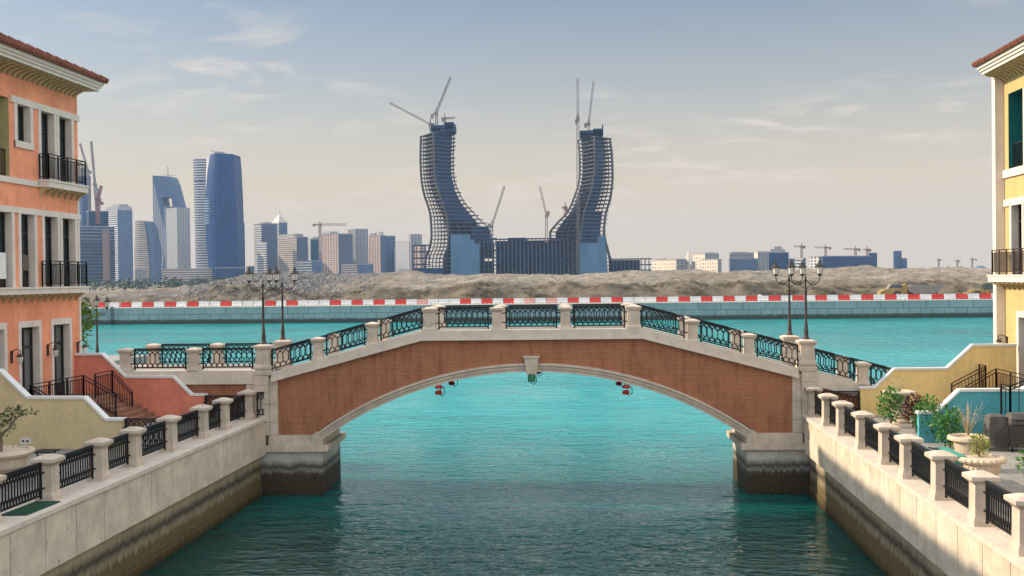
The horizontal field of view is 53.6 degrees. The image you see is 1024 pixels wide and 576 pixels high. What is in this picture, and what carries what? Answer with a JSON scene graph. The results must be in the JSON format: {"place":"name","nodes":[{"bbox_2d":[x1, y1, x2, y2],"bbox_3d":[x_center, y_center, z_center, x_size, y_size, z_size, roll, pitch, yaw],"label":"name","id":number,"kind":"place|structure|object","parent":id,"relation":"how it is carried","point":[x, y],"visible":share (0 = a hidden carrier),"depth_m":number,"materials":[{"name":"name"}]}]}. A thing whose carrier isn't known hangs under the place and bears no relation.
{"place":"outdoors","nodes":[
{"label":"outdoors","id":0,"kind":"place"},
{"bbox_2d":[78,168,90,225],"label":"glass tower","id":1,"kind":"structure","parent":0,"point":[83,203],"depth_m":2187.99,"materials":[{"name":"glass"}]},
{"bbox_2d":[79,143,91,210],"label":"tower crane","id":2,"kind":"object","parent":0,"point":[88,171],"visible":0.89,"depth_m":1605.00,"materials":[{"name":"metal"}]},
{"bbox_2d":[90,141,100,212],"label":"tower crane","id":3,"kind":"object","parent":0,"point":[95,187],"visible":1,"depth_m":1598.44,"materials":[{"name":"metal"}]},
{"bbox_2d":[80,226,114,285],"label":"unfinished block","id":4,"kind":"structure","parent":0,"point":[97,249],"depth_m":1569.58,"materials":[{"name":"glass"}]},
{"bbox_2d":[86,211,108,225],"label":"netted block","id":5,"kind":"structure","parent":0,"point":[91,218],"depth_m":1630.64,"materials":[{"name":"glass"}]},
{"bbox_2d":[95,185,103,223],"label":"tower crane","id":6,"kind":"object","parent":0,"point":[99,202],"visible":1,"depth_m":1587.26,"materials":[{"name":"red metal"}]},
{"bbox_2d":[89,285,178,290],"bbox_3d":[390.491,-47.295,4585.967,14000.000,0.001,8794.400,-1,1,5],"label":"ground","id":7,"kind":"structure","parent":0,"point":[104,289],"depth_m":877.68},
{"bbox_2d":[81,274,228,290],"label":"treeline","id":8,"kind":"object","parent":7,"relation":"on","point":[173,282],"visible":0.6,"depth_m":707.34,"materials":[{"name":"plant"}]},
{"bbox_2d":[193,158,208,267],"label":"curved white tower","id":9,"kind":"structure","parent":7,"relation":"on","point":[200,167],"depth_m":1666.80,"materials":[{"name":"concrete"}]},
{"bbox_2d":[205,150,243,281],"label":"dark blue tower","id":10,"kind":"structure","parent":7,"relation":"on","point":[224,219],"depth_m":1636.44,"materials":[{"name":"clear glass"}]},
{"bbox_2d":[214,267,245,279],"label":"podium block","id":11,"kind":"structure","parent":7,"relation":"on","point":[229,272],"depth_m":1615.40,"materials":[{"name":"blue glass"}]},
{"bbox_2d":[412,245,448,274],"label":"podium hall","id":12,"kind":"structure","parent":7,"relation":"on","point":[442,271],"depth_m":1012.03,"materials":[{"name":"glass"}]},
{"bbox_2d":[419,122,496,274],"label":"crescent tower","id":13,"kind":"structure","parent":12,"relation":"on","point":[464,231],"depth_m":1017.23,"materials":[{"name":"glass"}]},
{"bbox_2d":[389,102,434,130],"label":"tower crane","id":14,"kind":"object","parent":13,"relation":"on","point":[419,118],"visible":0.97,"depth_m":1021.02,"materials":[{"name":"metal"}]},
{"bbox_2d":[430,77,451,124],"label":"tower crane","id":15,"kind":"object","parent":13,"relation":"on","point":[436,112],"visible":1,"depth_m":1016.94,"materials":[{"name":"metal"}]},
{"bbox_2d":[479,237,578,274],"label":"podium hall","id":16,"kind":"structure","parent":7,"relation":"on","point":[523,256],"depth_m":1008.69,"materials":[{"name":"glass"}]},
{"bbox_2d":[488,186,505,240],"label":"tower crane","id":17,"kind":"object","parent":16,"relation":"on","point":[490,226],"visible":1,"depth_m":1008.46,"materials":[{"name":"metal"}]},
{"bbox_2d":[539,186,549,241],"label":"tower crane","id":18,"kind":"object","parent":16,"relation":"on","point":[547,213],"visible":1,"depth_m":994.94,"materials":[{"name":"metal"}]},
{"bbox_2d":[549,125,613,274],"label":"crescent tower","id":19,"kind":"structure","parent":16,"relation":"on","point":[593,248],"depth_m":1003.47,"materials":[{"name":"glass"}]},
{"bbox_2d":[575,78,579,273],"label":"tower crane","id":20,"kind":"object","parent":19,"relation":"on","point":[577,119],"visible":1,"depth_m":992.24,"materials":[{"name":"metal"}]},
{"bbox_2d":[584,82,594,129],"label":"tower crane","id":21,"kind":"object","parent":19,"relation":"on","point":[586,124],"visible":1,"depth_m":1002.16,"materials":[{"name":"metal"}]},
{"bbox_2d":[81,299,992,324],"bbox_3d":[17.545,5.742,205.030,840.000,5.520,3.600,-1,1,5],"label":"sea wall","id":22,"kind":"structure","parent":7,"relation":"on","point":[911,308],"depth_m":203.55,"materials":[{"name":"concrete"}]},
{"bbox_2d":[686,251,694,269],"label":"gatehouse","id":23,"kind":"object","parent":7,"relation":"on","point":[690,264],"visible":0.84,"depth_m":1291.11,"materials":[{"name":"grey concrete"}]},
{"bbox_2d":[769,246,788,270],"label":"stepped complex","id":24,"kind":"structure","parent":7,"relation":"on","point":[779,255],"depth_m":1382.36,"materials":[{"name":"blue glass"}]},
{"bbox_2d":[134,269,145,282],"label":"block","id":25,"kind":"structure","parent":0,"point":[139,274],"depth_m":1766.86,"materials":[{"name":"grey concrete"}]},
{"bbox_2d":[134,221,161,284],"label":"tapered tower","id":26,"kind":"structure","parent":0,"point":[147,252],"depth_m":1964.82,"materials":[{"name":"glass"}]},
{"bbox_2d":[152,166,185,272],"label":"leaning tower","id":27,"kind":"structure","parent":0,"point":[166,188],"depth_m":1912.65,"materials":[{"name":"glass"}]},
{"bbox_2d":[164,206,175,268],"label":"tower block","id":28,"kind":"structure","parent":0,"point":[165,207],"depth_m":1852.88,"materials":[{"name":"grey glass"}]},
{"bbox_2d":[166,208,190,268],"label":"woven tower","id":29,"kind":"structure","parent":0,"point":[178,237],"depth_m":1813.09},
{"bbox_2d":[162,268,212,284],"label":"podium block","id":30,"kind":"structure","parent":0,"point":[185,273],"depth_m":1619.88,"materials":[{"name":"concrete"}]},
{"bbox_2d":[257,242,267,271],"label":"apartment wing","id":31,"kind":"structure","parent":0,"point":[262,261],"depth_m":1820.81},
{"bbox_2d":[253,222,277,272],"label":"apartment tower","id":32,"kind":"structure","parent":0,"point":[265,232],"depth_m":1853.15,"materials":[{"name":"blue glass"}]},
{"bbox_2d":[272,210,286,247],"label":"pyramid tower","id":33,"kind":"structure","parent":0,"point":[280,221],"depth_m":1927.39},
{"bbox_2d":[278,234,307,272],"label":"office block","id":34,"kind":"structure","parent":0,"point":[292,249],"depth_m":1767.51,"materials":[{"name":"grey stone"}]},
{"bbox_2d":[296,261,321,273],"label":"block","id":35,"kind":"structure","parent":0,"point":[307,266],"depth_m":1639.49,"materials":[{"name":"glass"}]},
{"bbox_2d":[308,237,317,260],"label":"tower block","id":36,"kind":"structure","parent":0,"point":[312,248],"depth_m":1820.50,"materials":[{"name":"teal glass"}]},
{"bbox_2d":[313,221,345,260],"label":"tower crane","id":37,"kind":"object","parent":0,"point":[320,225],"visible":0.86,"depth_m":1680.70,"materials":[{"name":"metal"}]},
{"bbox_2d":[341,264,372,274],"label":"block","id":38,"kind":"structure","parent":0,"point":[347,269],"depth_m":1635.00,"materials":[{"name":"glass"}]},
{"bbox_2d":[347,229,367,263],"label":"grey tower","id":39,"kind":"structure","parent":0,"point":[360,246],"depth_m":1752.89,"materials":[{"name":"concrete"}]},
{"bbox_2d":[386,236,394,272],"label":"tower block","id":40,"kind":"structure","parent":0,"point":[390,244],"depth_m":1818.25,"materials":[{"name":"blue glass"}]},
{"bbox_2d":[395,241,409,270],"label":"office block","id":41,"kind":"structure","parent":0,"point":[402,251],"depth_m":1726.33,"materials":[{"name":"grey concrete"}]},
{"bbox_2d":[408,234,421,269],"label":"concrete tower","id":42,"kind":"structure","parent":0,"point":[415,239],"depth_m":1763.88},
{"bbox_2d":[413,246,426,267],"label":"unfinished block","id":43,"kind":"structure","parent":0,"point":[418,249],"depth_m":1713.29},
{"bbox_2d":[0,355,1023,517],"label":"pavement","id":44,"kind":"structure","parent":0,"point":[1012,477],"depth_m":30.98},
{"bbox_2d":[0,445,35,484],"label":"stone urn","id":45,"kind":"object","parent":44,"relation":"on","point":[14,457],"visible":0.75,"depth_m":28.39,"materials":[{"name":"stone"}]},
{"bbox_2d":[0,404,39,451],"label":"potted tree","id":46,"kind":"object","parent":45,"relation":"on","point":[10,424],"visible":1,"depth_m":28.67,"materials":[{"name":"green plant"}]},
{"bbox_2d":[33,449,60,476],"bbox_3d":[-13.750,5.169,29.936,0.600,0.738,0.600,-1,1,5],"label":"folding table","id":47,"kind":"object","parent":44,"relation":"on","point":[47,451],"visible":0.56,"depth_m":29.92,"materials":[{"name":"black metal"}]},
{"bbox_2d":[0,32,108,395],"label":"townhouse","id":48,"kind":"structure","parent":44,"relation":"on","point":[43,191],"depth_m":39.44,"materials":[{"name":"orange paint"}]},
{"bbox_2d":[0,253,5,278],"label":"towel","id":49,"kind":"object","parent":48,"relation":"hanging from","point":[2,265],"visible":1,"depth_m":37.21,"materials":[{"name":"white fabric"}]},
{"bbox_2d":[10,349,23,363],"bbox_3d":[-18.315,2.533,37.517,0.470,0.586,0.247,-1,1,5],"label":"wall lamp","id":50,"kind":"object","parent":48,"relation":"attached to","point":[20,356],"visible":1,"depth_m":37.47,"materials":[{"name":"glass"}]},
{"bbox_2d":[13,103,34,150],"bbox_3d":[-18.708,-6.112,38.503,0.435,1.640,1.250,-1,1,5],"label":"window frame","id":51,"kind":"structure","parent":48,"relation":"in","point":[23,115],"depth_m":38.87,"materials":[{"name":"paint"}]},
{"bbox_2d":[46,342,58,356],"bbox_3d":[-18.105,2.426,39.991,0.470,0.586,0.247,-1,1,5],"label":"wall lamp","id":52,"kind":"object","parent":48,"relation":"attached to","point":[55,351],"visible":1,"depth_m":39.95,"materials":[{"name":"glass"}]},
{"bbox_2d":[0,368,126,448],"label":"garden wall","id":53,"kind":"structure","parent":44,"relation":"on","point":[65,422],"depth_m":34.65,"materials":[{"name":"yellow paint"}]},
{"bbox_2d":[81,296,100,341],"bbox_3d":[-22.114,1.799,50.237,3.414,3.826,2.609,-1,1,5],"label":"broadleaf tree","id":54,"kind":"object","parent":44,"relation":"on","point":[85,311],"visible":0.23,"depth_m":50.21,"materials":[{"name":"green plant"}]},
{"bbox_2d":[83,294,110,352],"bbox_3d":[-22.163,1.997,54.102,1.540,3.340,0.400,-1,1,5],"label":"street lamp","id":55,"kind":"object","parent":44,"relation":"on","point":[96,299],"visible":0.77,"depth_m":54.04,"materials":[{"name":"metal"}]},
{"bbox_2d":[65,393,160,426],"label":"front steps","id":56,"kind":"structure","parent":44,"relation":"on","point":[135,411],"depth_m":40.63,"materials":[{"name":"stone"}]},
{"bbox_2d":[30,370,132,416],"bbox_3d":[-16.282,4.276,38.622,1.355,1.828,5.155,-1,1,5],"label":"stair railing","id":57,"kind":"object","parent":56,"relation":"on","point":[32,387],"visible":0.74,"depth_m":39.74,"materials":[{"name":"black metal"}]},
{"bbox_2d":[0,418,265,575],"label":"quay wall","id":58,"kind":"structure","parent":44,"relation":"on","point":[157,507],"depth_m":30.66,"materials":[{"name":"concrete"}]},
{"bbox_2d":[1,501,60,515],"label":"green mat","id":59,"kind":"object","parent":58,"relation":"on","point":[30,508],"visible":0.86,"depth_m":25.36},
{"bbox_2d":[0,390,256,523],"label":"balustrade","id":60,"kind":"object","parent":58,"relation":"on","point":[101,460],"visible":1,"depth_m":30.31,"materials":[{"name":"beige stone"}]},
{"bbox_2d":[75,353,207,416],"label":"garden wall","id":61,"kind":"structure","parent":44,"relation":"on","point":[161,395],"depth_m":41.87,"materials":[{"name":"red paint"}]},
{"bbox_2d":[123,418,160,445],"bbox_3d":[-12.486,4.945,34.493,1.550,1.025,0.060,-1,1,5],"label":"garden fence","id":62,"kind":"object","parent":44,"relation":"on","point":[139,419],"visible":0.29,"depth_m":34.48,"materials":[{"name":"black metal"}]},
{"bbox_2d":[203,395,238,418],"bbox_3d":[-11.888,4.889,41.517,1.550,0.975,0.060,-1,1,5],"label":"garden fence","id":63,"kind":"object","parent":44,"relation":"on","point":[216,397],"visible":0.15,"depth_m":41.52,"materials":[{"name":"black metal"}]},
{"bbox_2d":[116,303,890,494],"bbox_3d":[0.006,5.568,42.996,36.800,9.700,3.840,-1,1,3],"label":"footbridge","id":64,"kind":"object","parent":44,"relation":"on","point":[757,404],"visible":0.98,"depth_m":41.49,"materials":[{"name":"red brick"}]},
{"bbox_2d":[256,392,264,416],"bbox_3d":[-10.265,4.790,41.729,0.561,1.030,0.072,-1,1,-36],"label":"railing end","id":65,"kind":"object","parent":64,"relation":"attached to","point":[258,394],"visible":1,"depth_m":41.63,"materials":[{"name":"black metal"}]},
{"bbox_2d":[244,267,280,343],"bbox_3d":[-10.327,0.702,42.041,1.540,3.260,0.400,-1,1,3],"label":"street lamp","id":66,"kind":"object","parent":64,"relation":"on","point":[249,273],"visible":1,"depth_m":41.99,"materials":[{"name":"metal"}]},
{"bbox_2d":[265,266,298,339],"bbox_3d":[-10.190,0.669,44.968,1.540,3.260,0.400,-1,1,3],"label":"street lamp","id":67,"kind":"object","parent":64,"relation":"on","point":[294,273],"visible":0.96,"depth_m":44.92,"materials":[{"name":"metal"}]},
{"bbox_2d":[771,260,806,334],"bbox_3d":[12.024,0.413,43.931,1.540,3.260,0.400,-1,1,3],"label":"street lamp","id":68,"kind":"object","parent":64,"relation":"on","point":[802,267],"visible":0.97,"depth_m":43.89,"materials":[{"name":"metal"}]},
{"bbox_2d":[786,259,824,338],"bbox_3d":[11.888,0.446,41.004,1.540,3.260,0.400,-1,1,3],"label":"street lamp","id":69,"kind":"object","parent":64,"relation":"on","point":[791,266],"visible":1,"depth_m":40.96,"materials":[{"name":"metal"}]},
{"bbox_2d":[875,385,905,422],"bbox_3d":[13.893,4.338,37.213,1.107,1.575,1.110,-1,1,5],"label":"shrub","id":70,"kind":"object","parent":44,"relation":"on","point":[889,413],"visible":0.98,"depth_m":37.12,"materials":[{"name":"green plant"}]},
{"bbox_2d":[882,389,916,423],"bbox_3d":[14.661,4.491,38.349,1.240,1.220,1.240,-1,1,5],"label":"stone urn","id":71,"kind":"object","parent":44,"relation":"on","point":[905,393],"visible":0.52,"depth_m":38.08,"materials":[{"name":"stone"}]},
{"bbox_2d":[802,415,1023,575],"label":"quay wall","id":72,"kind":"structure","parent":44,"relation":"on","point":[887,520],"depth_m":28.57,"materials":[{"name":"concrete"}]},
{"bbox_2d":[822,391,860,410],"bbox_3d":[13.139,4.599,40.487,1.600,0.975,0.060,-1,1,5],"label":"garden fence","id":73,"kind":"object","parent":72,"relation":"on","point":[858,397],"visible":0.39,"depth_m":40.44,"materials":[{"name":"black metal"}]},
{"bbox_2d":[804,386,1023,556],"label":"balustrade","id":74,"kind":"object","parent":72,"relation":"on","point":[976,493],"visible":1,"depth_m":25.45,"materials":[{"name":"beige stone"}]},
{"bbox_2d":[901,393,928,432],"bbox_3d":[14.298,4.393,35.850,1.017,1.486,1.037,-1,1,5],"label":"shrub","id":75,"kind":"object","parent":44,"relation":"on","point":[907,401],"visible":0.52,"depth_m":35.87,"materials":[{"name":"brown plant"}]},
{"bbox_2d":[910,393,941,433],"bbox_3d":[13.982,4.339,34.004,1.190,1.640,1.159,-1,1,5],"label":"shrub","id":76,"kind":"object","parent":44,"relation":"on","point":[932,407],"visible":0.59,"depth_m":33.85,"materials":[{"name":"green plant"}]},
{"bbox_2d":[858,343,1016,415],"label":"garden wall","id":77,"kind":"structure","parent":44,"relation":"on","point":[931,381],"depth_m":40.08,"materials":[{"name":"paint"}]},
{"bbox_2d":[928,447,965,464],"bbox_3d":[11.603,4.478,27.167,0.614,0.314,1.460,-1,1,5],"label":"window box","id":78,"kind":"object","parent":44,"relation":"on","point":[951,451],"visible":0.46,"depth_m":27.17,"materials":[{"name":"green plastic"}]},
{"bbox_2d":[928,404,971,447],"bbox_3d":[14.144,4.448,32.709,1.351,1.450,1.223,-1,1,5],"label":"shrub","id":79,"kind":"object","parent":44,"relation":"on","point":[946,420],"visible":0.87,"depth_m":32.59,"materials":[{"name":"green plant"}]},
{"bbox_2d":[947,433,989,452],"bbox_3d":[13.043,4.719,28.978,1.120,1.000,1.120,-1,1,5],"label":"stone urn","id":80,"kind":"object","parent":44,"relation":"on","point":[960,441],"visible":0.5,"depth_m":28.75,"materials":[{"name":"stone"}]},
{"bbox_2d":[951,403,983,435],"bbox_3d":[13.057,3.743,28.953,0.946,0.999,1.048,-1,1,5],"label":"dry plant","id":81,"kind":"object","parent":80,"relation":"in","point":[968,431],"visible":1,"depth_m":28.95,"materials":[{"name":"brown plant"}]},
{"bbox_2d":[915,386,1023,442],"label":"garden wall","id":82,"kind":"structure","parent":44,"relation":"on","point":[988,399],"depth_m":33.63,"materials":[{"name":"teal paint"}]},
{"bbox_2d":[957,452,1006,474],"bbox_3d":[12.256,4.824,26.545,1.293,0.860,1.308,-1,1,5],"label":"stone urn","id":83,"kind":"object","parent":44,"relation":"on","point":[989,462],"visible":0.55,"depth_m":26.16,"materials":[{"name":"stone"}]},
{"bbox_2d":[967,431,992,456],"bbox_3d":[12.359,4.127,26.768,0.692,0.712,0.650,-1,1,5],"label":"shrub","id":84,"kind":"object","parent":83,"relation":"in","point":[979,448],"visible":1,"depth_m":26.71,"materials":[{"name":"green plant"}]},
{"bbox_2d":[983,414,1010,451],"bbox_3d":[15.393,4.587,32.200,0.680,1.140,0.730,-1,1,5],"label":"covered grill","id":85,"kind":"object","parent":44,"relation":"on","point":[996,428],"visible":0.92,"depth_m":32.01,"materials":[{"name":"grey fabric"}]},
{"bbox_2d":[971,34,1023,385],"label":"townhouse","id":86,"kind":"structure","parent":44,"relation":"on","point":[1003,67],"depth_m":40.84,"materials":[{"name":"yellow paint"}]},
{"bbox_2d":[1000,380,1023,414],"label":"stair railing","id":87,"kind":"object","parent":44,"relation":"on","point":[1010,406],"visible":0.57,"depth_m":32.70,"materials":[{"name":"black metal"}]},
{"bbox_2d":[1005,412,1023,451],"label":"barbecue cart","id":88,"kind":"object","parent":44,"relation":"on","point":[1015,420],"visible":0.87,"depth_m":31.74,"materials":[{"name":"grey metal"}]},
{"bbox_3d":[14.494,4.752,27.526,0.720,0.930,0.720,-1,1,5],"label":"flower pot","id":89,"kind":"object","parent":44,"relation":"on","visible":0},
{"bbox_2d":[1014,449,1023,476],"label":"shrub","id":90,"kind":"object","parent":89,"relation":"in","point":[1021,463],"visible":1,"depth_m":27.63,"materials":[{"name":"green plant"}]},
{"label":"front steps","id":91,"kind":"object","parent":44,"relation":"on","visible":0},
{"bbox_2d":[951,364,1023,392],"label":"stair railing","id":92,"kind":"object","parent":91,"relation":"on","point":[1010,375],"visible":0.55,"depth_m":38.74,"materials":[{"name":"brown metal"}]},
{"bbox_2d":[0,0,1023,278],"label":"sky","id":93,"kind":"structure","parent":0,"point":[732,125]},
{"bbox_2d":[81,265,991,307],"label":"terrain","id":94,"kind":"structure","parent":0,"point":[387,285],"depth_m":228.21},
{"bbox_2d":[105,204,132,283],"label":"tower block","id":95,"kind":"structure","parent":94,"relation":"on","point":[120,218],"depth_m":2081.39,"materials":[{"name":"glass"}]},
{"bbox_2d":[322,231,352,273],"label":"apartment block","id":96,"kind":"structure","parent":94,"relation":"on","point":[337,249],"depth_m":1719.09,"materials":[{"name":"grey stone"}]},
{"bbox_2d":[369,232,385,272],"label":"apartment block","id":97,"kind":"structure","parent":94,"relation":"on","point":[377,251],"depth_m":1792.29,"materials":[{"name":"concrete"}]},
{"bbox_2d":[176,268,985,305],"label":"rubble","id":98,"kind":"object","parent":94,"relation":"on","point":[189,291],"visible":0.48,"depth_m":253.95,"materials":[{"name":"stone"}]},
{"bbox_2d":[283,277,981,300],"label":"scrub","id":99,"kind":"object","parent":94,"relation":"on","point":[832,292],"visible":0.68,"depth_m":215.75,"materials":[{"name":"plant"}]},
{"bbox_2d":[877,284,943,296],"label":"dump truck","id":100,"kind":"object","parent":94,"relation":"on","point":[910,289],"visible":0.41,"depth_m":203.50,"materials":[{"name":"grey metal"}]},
{"bbox_2d":[963,283,992,293],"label":"wheel loader","id":101,"kind":"object","parent":94,"relation":"on","point":[987,287],"visible":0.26,"depth_m":202.90,"materials":[{"name":"yellow metal"}]},
{"bbox_2d":[81,317,992,575],"bbox_3d":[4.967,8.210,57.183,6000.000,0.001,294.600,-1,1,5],"label":"water","id":102,"kind":"structure","parent":0,"point":[545,474],"depth_m":42.27,"materials":[{"name":"liquid"}]},
{"bbox_2d":[609,258,651,271],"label":"podium hall","id":103,"kind":"structure","parent":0,"point":[623,264],"depth_m":997.04,"materials":[{"name":"glass"}]},
{"bbox_2d":[651,258,685,269],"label":"cream block","id":104,"kind":"structure","parent":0,"point":[667,264],"depth_m":1296.14,"materials":[{"name":"grey concrete"}]},
{"bbox_2d":[693,252,718,268],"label":"tower block","id":105,"kind":"structure","parent":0,"point":[704,255],"depth_m":1409.48,"materials":[{"name":"grey concrete"}]},
{"bbox_2d":[699,259,721,272],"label":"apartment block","id":106,"kind":"structure","parent":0,"point":[712,265],"depth_m":1309.89,"materials":[{"name":"grey concrete"}]},
{"bbox_2d":[729,252,753,257],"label":"tower block","id":107,"kind":"structure","parent":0,"point":[741,254],"depth_m":1406.46,"materials":[{"name":"grey concrete"}]},
{"bbox_2d":[728,258,756,271],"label":"tower block","id":108,"kind":"structure","parent":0,"point":[740,264],"depth_m":1338.76,"materials":[{"name":"glass"}]},
{"bbox_2d":[754,251,768,270],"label":"tower block","id":109,"kind":"structure","parent":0,"point":[762,257],"depth_m":1360.22,"materials":[{"name":"glass"}]},
{"bbox_2d":[810,256,821,268],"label":"office block","id":110,"kind":"structure","parent":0,"point":[814,260],"depth_m":1306.29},
{"bbox_2d":[822,256,869,267],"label":"long slab","id":111,"kind":"structure","parent":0,"point":[838,261],"depth_m":1481.19,"materials":[{"name":"blue glass"}]},
{"bbox_2d":[867,253,876,266],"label":"tower block","id":112,"kind":"structure","parent":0,"point":[873,259],"depth_m":1523.50,"materials":[{"name":"blue glass"}]},
{"bbox_2d":[893,251,901,268],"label":"distant tower","id":113,"kind":"structure","parent":0,"point":[897,259],"depth_m":2240.26,"materials":[{"name":"blue glass"}]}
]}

